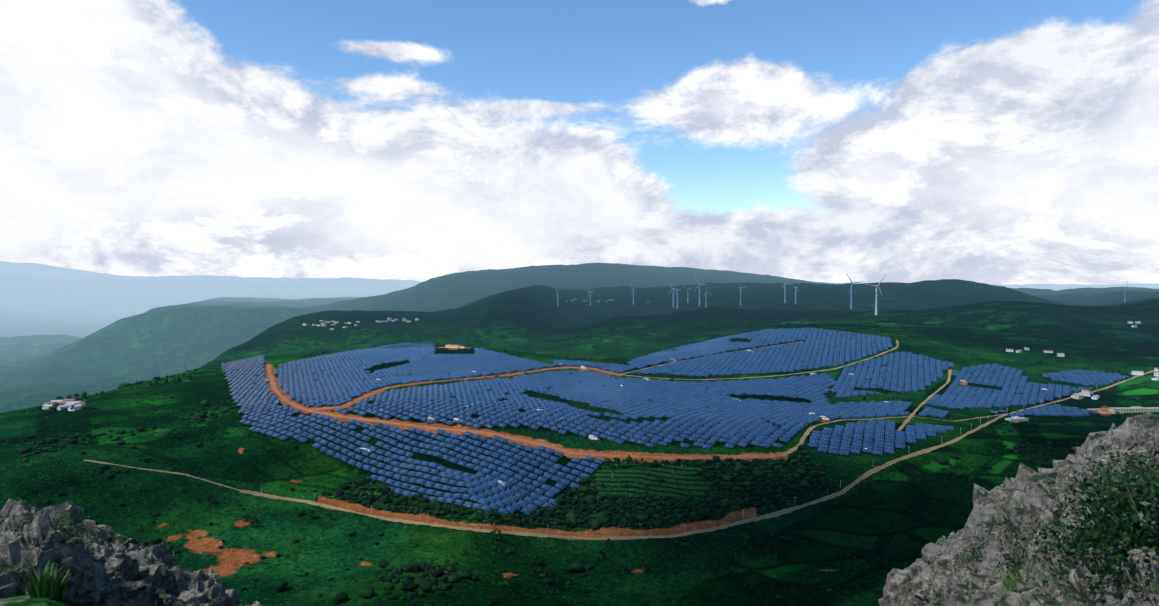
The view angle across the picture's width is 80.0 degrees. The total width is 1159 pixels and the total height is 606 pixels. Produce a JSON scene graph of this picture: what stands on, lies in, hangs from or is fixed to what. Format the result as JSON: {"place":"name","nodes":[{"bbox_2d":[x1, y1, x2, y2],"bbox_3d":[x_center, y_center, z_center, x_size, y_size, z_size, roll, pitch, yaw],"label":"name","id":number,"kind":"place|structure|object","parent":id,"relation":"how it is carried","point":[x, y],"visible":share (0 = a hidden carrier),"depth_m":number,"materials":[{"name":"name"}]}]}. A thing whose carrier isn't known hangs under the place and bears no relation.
{"place":"outdoors","nodes":[
{"label":"outdoors","id":0,"kind":"place"},
{"bbox_2d":[84,460,240,490],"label":"road","id":1,"kind":"structure","parent":0,"point":[166,472],"depth_m":790.24,"materials":[{"name":"brown soil"}]},
{"bbox_2d":[266,364,306,410],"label":"road","id":2,"kind":"structure","parent":0,"point":[274,385],"depth_m":1140.71,"materials":[{"name":"orange soil"}]},
{"bbox_2d":[307,367,617,409],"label":"road","id":3,"kind":"structure","parent":0,"point":[349,403],"depth_m":1160.67,"materials":[{"name":"orange soil"}]},
{"bbox_2d":[305,410,782,459],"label":"road","id":4,"kind":"structure","parent":0,"point":[537,443],"depth_m":881.89,"materials":[{"name":"orange soil"}]},
{"bbox_2d":[0,261,1158,605],"bbox_3d":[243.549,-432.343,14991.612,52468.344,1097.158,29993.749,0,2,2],"label":"terrain","id":5,"kind":"structure","parent":0,"point":[64,333],"depth_m":956.59,"materials":[{"name":"green plant"}]},
{"bbox_2d":[42,404,51,408],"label":"village house","id":6,"kind":"structure","parent":5,"relation":"on","point":[45,406],"depth_m":1075.11,"materials":[{"name":"white paint"}]},
{"bbox_2d":[57,404,69,409],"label":"village house","id":7,"kind":"structure","parent":5,"relation":"on","point":[60,407],"depth_m":1053.72,"materials":[{"name":"white paint"}]},
{"bbox_2d":[62,399,75,402],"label":"village house","id":8,"kind":"structure","parent":5,"relation":"on","point":[67,400],"depth_m":1102.69,"materials":[{"name":"tile"}]},
{"bbox_2d":[68,404,81,410],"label":"village house","id":9,"kind":"structure","parent":5,"relation":"on","point":[77,407],"depth_m":1042.63,"materials":[{"name":"white paint"}]},
{"bbox_2d":[73,402,85,407],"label":"village house","id":10,"kind":"structure","parent":5,"relation":"on","point":[82,404],"depth_m":1061.29,"materials":[{"name":"white paint"}]},
{"bbox_2d":[0,499,263,605],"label":"outcrop rock","id":11,"kind":"object","parent":5,"relation":"on","point":[133,575],"visible":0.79,"depth_m":23.27,"materials":[{"name":"stone"}]},
{"bbox_2d":[5,501,183,566],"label":"shrubs","id":12,"kind":"object","parent":11,"relation":"on","point":[60,527],"visible":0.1,"depth_m":28.49,"materials":[{"name":"green plant"}]},
{"bbox_2d":[34,512,242,605],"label":"crest rock","id":13,"kind":"object","parent":5,"relation":"on","point":[233,594],"visible":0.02,"depth_m":52.65,"materials":[{"name":"stone"}]},
{"bbox_2d":[19,322,1147,605],"bbox_3d":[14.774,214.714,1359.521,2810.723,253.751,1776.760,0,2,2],"label":"scrub bushes","id":14,"kind":"object","parent":5,"relation":"on","point":[429,582],"visible":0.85,"depth_m":749.56,"materials":[{"name":"green plant"}]},
{"bbox_2d":[16,527,1158,598],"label":"grass tufts","id":15,"kind":"object","parent":5,"relation":"on","point":[48,584],"visible":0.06,"depth_m":16.81,"materials":[{"name":"green plant"}]},
{"bbox_2d":[588,435,598,439],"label":"building","id":16,"kind":"structure","parent":5,"relation":"on","point":[593,437],"depth_m":901.93,"materials":[{"name":"white paint"}]},
{"bbox_2d":[37,319,1158,575],"bbox_3d":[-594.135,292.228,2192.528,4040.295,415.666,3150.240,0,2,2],"label":"broadleaf trees","id":17,"kind":"object","parent":5,"relation":"on","point":[547,569],"visible":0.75,"depth_m":703.03,"materials":[{"name":"green plant"}]},
{"bbox_2d":[233,366,1005,510],"bbox_3d":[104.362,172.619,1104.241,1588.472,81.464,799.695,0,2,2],"label":"table posts","id":18,"kind":"object","parent":5,"relation":"on","point":[472,437],"depth_m":914.94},
{"bbox_2d":[668,280,678,307],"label":"wind turbine","id":19,"kind":"object","parent":5,"relation":"on","point":[673,295],"visible":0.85,"depth_m":3457.39,"materials":[{"name":"white metal"}]},
{"bbox_2d":[220,327,1128,514],"bbox_3d":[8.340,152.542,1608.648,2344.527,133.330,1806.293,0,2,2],"label":"solar tables","id":20,"kind":"object","parent":5,"relation":"on","point":[691,399],"visible":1,"depth_m":1129.77,"materials":[{"name":"blue glass"}]},
{"bbox_2d":[671,287,682,308],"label":"wind turbine","id":21,"kind":"object","parent":5,"relation":"on","point":[677,296],"visible":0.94,"depth_m":3435.58,"materials":[{"name":"white metal"}]},
{"bbox_2d":[261,375,1124,523],"bbox_3d":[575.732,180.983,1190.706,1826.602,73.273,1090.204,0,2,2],"label":"utility poles","id":22,"kind":"object","parent":5,"relation":"on","point":[743,510],"visible":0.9,"depth_m":770.88,"materials":[{"name":"concrete"}]},
{"bbox_2d":[693,276,704,305],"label":"wind turbine","id":23,"kind":"object","parent":5,"relation":"on","point":[699,289],"visible":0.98,"depth_m":3430.18,"materials":[{"name":"white metal"}]},
{"bbox_2d":[780,277,794,302],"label":"wind turbine","id":24,"kind":"object","parent":5,"relation":"on","point":[785,290],"visible":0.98,"depth_m":3349.91,"materials":[{"name":"white metal"}]},
{"bbox_2d":[846,273,859,308],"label":"wind turbine","id":25,"kind":"object","parent":5,"relation":"on","point":[851,282],"visible":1,"depth_m":3191.30,"materials":[{"name":"white metal"}]},
{"bbox_2d":[865,274,885,314],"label":"wind turbine","id":26,"kind":"object","parent":5,"relation":"on","point":[876,286],"visible":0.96,"depth_m":2574.51,"materials":[{"name":"white metal"}]},
{"bbox_2d":[1005,416,1028,420],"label":"switch house","id":27,"kind":"structure","parent":5,"relation":"on","point":[1016,418],"depth_m":1116.66,"materials":[{"name":"white paint"}]},
{"bbox_2d":[878,413,1158,605],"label":"outcrop rock","id":28,"kind":"object","parent":5,"relation":"on","point":[920,582],"visible":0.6,"depth_m":21.51,"materials":[{"name":"stone"}]},
{"bbox_2d":[953,436,1158,605],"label":"shrubs","id":29,"kind":"object","parent":28,"relation":"on","point":[1138,507],"visible":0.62,"depth_m":10.40,"materials":[{"name":"green plant"}]},
{"bbox_2d":[1074,394,1082,398],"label":"village house","id":30,"kind":"structure","parent":5,"relation":"on","point":[1078,396],"depth_m":1318.95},
{"bbox_2d":[1078,392,1089,396],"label":"village house","id":31,"kind":"structure","parent":5,"relation":"on","point":[1085,394],"depth_m":1338.85,"materials":[{"name":"white paint"}]},
{"bbox_2d":[1081,389,1092,393],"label":"village house","id":32,"kind":"structure","parent":5,"relation":"on","point":[1086,391],"depth_m":1356.88,"materials":[{"name":"tile"}]},
{"bbox_2d":[1091,395,1099,399],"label":"village house","id":33,"kind":"structure","parent":5,"relation":"on","point":[1095,397],"depth_m":1311.72,"materials":[{"name":"white paint"}]},
{"bbox_2d":[1088,408,1122,413],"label":"station yard","id":34,"kind":"structure","parent":5,"relation":"on","point":[1101,410],"depth_m":1215.39,"materials":[{"name":"beige concrete"}]},
{"bbox_2d":[1123,282,1128,301],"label":"wind turbine","id":35,"kind":"object","parent":5,"relation":"on","point":[1125,293],"visible":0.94,"depth_m":3124.00,"materials":[{"name":"white metal"}]},
{"bbox_2d":[1109,406,1158,412],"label":"station building","id":36,"kind":"structure","parent":5,"relation":"on","point":[1137,409],"depth_m":1196.87,"materials":[{"name":"concrete"}]},
{"bbox_2d":[1131,371,1143,374],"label":"building","id":37,"kind":"structure","parent":5,"relation":"on","point":[1137,372],"depth_m":1502.27,"materials":[{"name":"white paint"}]},
{"bbox_2d":[0,0,1158,284],"label":"sky","id":38,"kind":"structure","parent":0,"point":[1003,142],"materials":[{"name":"white"}]},
{"bbox_2d":[240,370,1154,539],"bbox_3d":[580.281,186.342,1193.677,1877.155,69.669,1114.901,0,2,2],"label":"road","id":39,"kind":"structure","parent":0,"point":[875,469],"depth_m":725.77,"materials":[{"name":"brown soil"}]},
{"bbox_2d":[618,341,801,374],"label":"road","id":40,"kind":"structure","parent":0,"point":[683,360],"depth_m":1492.05,"materials":[{"name":"brown soil"}]},
{"bbox_2d":[626,340,898,379],"bbox_3d":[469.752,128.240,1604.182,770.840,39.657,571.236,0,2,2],"label":"road","id":41,"kind":"structure","parent":0,"point":[897,342],"depth_m":1495.78,"materials":[{"name":"brown soil"}]},
{"bbox_2d":[781,419,870,455],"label":"road","id":42,"kind":"structure","parent":0,"point":[802,439],"depth_m":901.16,"materials":[{"name":"brown soil"}]},
{"bbox_2d":[898,369,951,430],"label":"road","id":43,"kind":"structure","parent":0,"point":[907,420],"depth_m":1271.30,"materials":[{"name":"brown soil"}]},
{"bbox_2d":[871,413,1007,420],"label":"road","id":44,"kind":"structure","parent":0,"point":[937,419],"depth_m":1095.52,"materials":[{"name":"brown soil"}]},
{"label":"control yard","id":45,"kind":"structure","parent":0,"visible":0},
{"bbox_2d":[445,344,462,347],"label":"control house","id":46,"kind":"structure","parent":45,"relation":"on","point":[451,346],"depth_m":1826.96,"materials":[{"name":"white paint"}]}
]}

